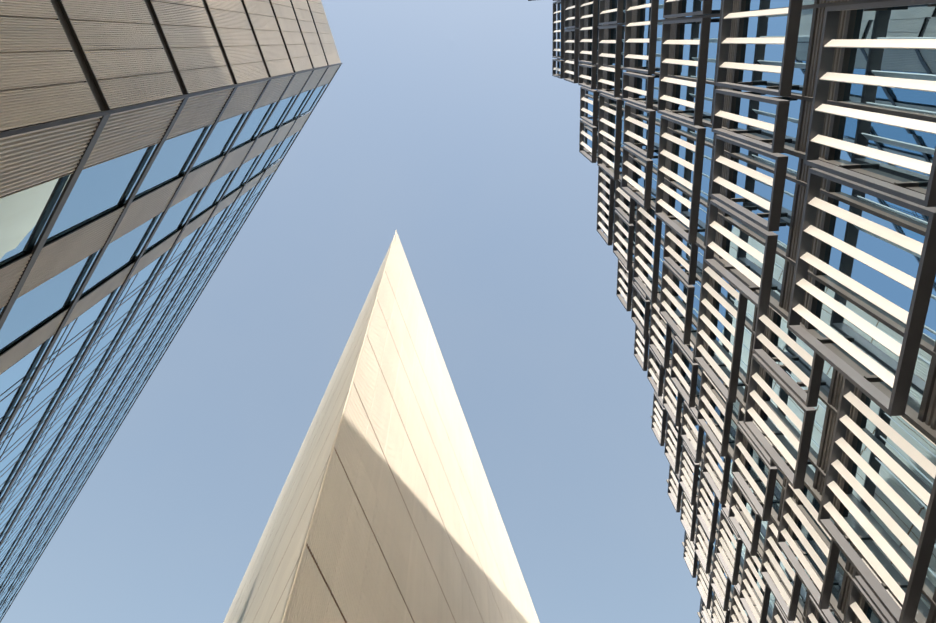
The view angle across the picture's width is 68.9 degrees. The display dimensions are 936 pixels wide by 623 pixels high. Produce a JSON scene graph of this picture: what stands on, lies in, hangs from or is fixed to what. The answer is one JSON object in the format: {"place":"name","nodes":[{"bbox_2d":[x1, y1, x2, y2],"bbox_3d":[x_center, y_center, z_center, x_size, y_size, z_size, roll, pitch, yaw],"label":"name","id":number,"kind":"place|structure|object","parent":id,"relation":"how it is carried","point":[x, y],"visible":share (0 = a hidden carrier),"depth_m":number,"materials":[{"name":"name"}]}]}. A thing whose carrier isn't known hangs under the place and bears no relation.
{"place":"outdoors","nodes":[
{"label":"outdoors","id":0,"kind":"place"},
{"bbox_2d":[0,0,700,622],"label":"sky","id":1,"kind":"structure","parent":0,"point":[448,126],"materials":[{"name":"blue"}]},
{"label":"ground","id":2,"kind":"structure","parent":0,"visible":0},
{"bbox_2d":[0,160,280,373],"bbox_3d":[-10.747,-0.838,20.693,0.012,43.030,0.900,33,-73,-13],"label":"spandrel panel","id":3,"kind":"object","parent":2,"relation":"on","point":[18,352],"depth_m":20.23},
{"bbox_2d":[0,84,326,619],"bbox_3d":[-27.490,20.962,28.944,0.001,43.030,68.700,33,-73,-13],"label":"glazing","id":4,"kind":"structure","parent":2,"relation":"on","point":[98,190],"depth_m":23.81,"materials":[{"name":"blue glass"}]},
{"bbox_2d":[0,0,327,354],"bbox_3d":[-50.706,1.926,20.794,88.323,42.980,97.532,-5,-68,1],"label":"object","id":5,"kind":"object","parent":2,"relation":"on","point":[41,325],"depth_m":18.97,"materials":[{"name":"black metal"}]},
{"bbox_2d":[0,0,340,130],"bbox_3d":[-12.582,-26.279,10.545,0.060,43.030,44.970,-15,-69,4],"label":"soffit","id":6,"kind":"structure","parent":2,"relation":"on","point":[42,78],"depth_m":14.14,"materials":[{"name":"metal"}]},
{"bbox_2d":[50,0,327,111],"bbox_3d":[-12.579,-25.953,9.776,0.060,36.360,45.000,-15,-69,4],"label":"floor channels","id":7,"kind":"object","parent":6,"relation":"attached to","point":[63,18],"depth_m":15.56,"materials":[{"name":"black metal"}]},
{"bbox_2d":[0,64,340,308],"bbox_3d":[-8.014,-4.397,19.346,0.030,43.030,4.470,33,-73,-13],"label":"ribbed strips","id":8,"kind":"object","parent":2,"relation":"on","point":[31,158],"depth_m":15.11,"materials":[{"name":"metal"}]},
{"bbox_2d":[0,63,341,622],"bbox_3d":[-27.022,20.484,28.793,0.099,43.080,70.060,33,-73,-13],"label":"mullions","id":9,"kind":"object","parent":2,"relation":"on","point":[54,215],"depth_m":24.70,"materials":[{"name":"black metal"}]},
{"bbox_2d":[223,230,396,622],"bbox_3d":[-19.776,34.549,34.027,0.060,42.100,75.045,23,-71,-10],"label":"wall side face","id":10,"kind":"object","parent":2,"relation":"on","point":[290,556],"depth_m":26.85},
{"bbox_2d":[233,260,512,622],"bbox_3d":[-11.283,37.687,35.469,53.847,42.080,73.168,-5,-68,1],"label":"joints","id":11,"kind":"object","parent":2,"relation":"on","point":[360,503],"depth_m":24.11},
{"bbox_2d":[284,232,539,622],"bbox_3d":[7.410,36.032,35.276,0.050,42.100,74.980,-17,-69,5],"label":"wall face","id":12,"kind":"object","parent":2,"relation":"on","point":[358,577],"depth_m":27.21},
{"bbox_2d":[559,0,935,622],"bbox_3d":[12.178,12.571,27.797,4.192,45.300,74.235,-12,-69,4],"label":"glazing","id":13,"kind":"structure","parent":2,"relation":"on","point":[910,22],"depth_m":12.71,"materials":[{"name":"blue glass"}]},
{"bbox_3d":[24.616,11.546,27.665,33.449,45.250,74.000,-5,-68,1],"label":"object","id":14,"kind":"object","parent":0,"visible":0},
{"bbox_2d":[557,0,701,614],"bbox_3d":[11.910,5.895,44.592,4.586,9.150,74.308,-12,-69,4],"label":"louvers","id":15,"kind":"object","parent":14,"relation":"on","point":[585,113],"depth_m":40.08,"materials":[{"name":"metal"}]},
{"bbox_2d":[552,0,935,622],"bbox_3d":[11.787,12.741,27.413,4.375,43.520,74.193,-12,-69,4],"label":"frames","id":16,"kind":"structure","parent":14,"relation":"attached to","point":[866,584],"depth_m":16.85,"materials":[{"name":"metal"}]},
{"bbox_2d":[553,0,935,622],"bbox_3d":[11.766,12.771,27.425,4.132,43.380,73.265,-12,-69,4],"label":"louvres","id":17,"kind":"object","parent":16,"relation":"attached to","point":[882,425],"visible":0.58,"depth_m":14.51,"materials":[{"name":"white metal"}]},
{"bbox_2d":[556,0,935,622],"bbox_3d":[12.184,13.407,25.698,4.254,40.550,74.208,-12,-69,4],"label":"facade mullions","id":18,"kind":"object","parent":14,"relation":"on","point":[930,421],"visible":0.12,"depth_m":15.16,"materials":[{"name":"black metal"}]}
]}

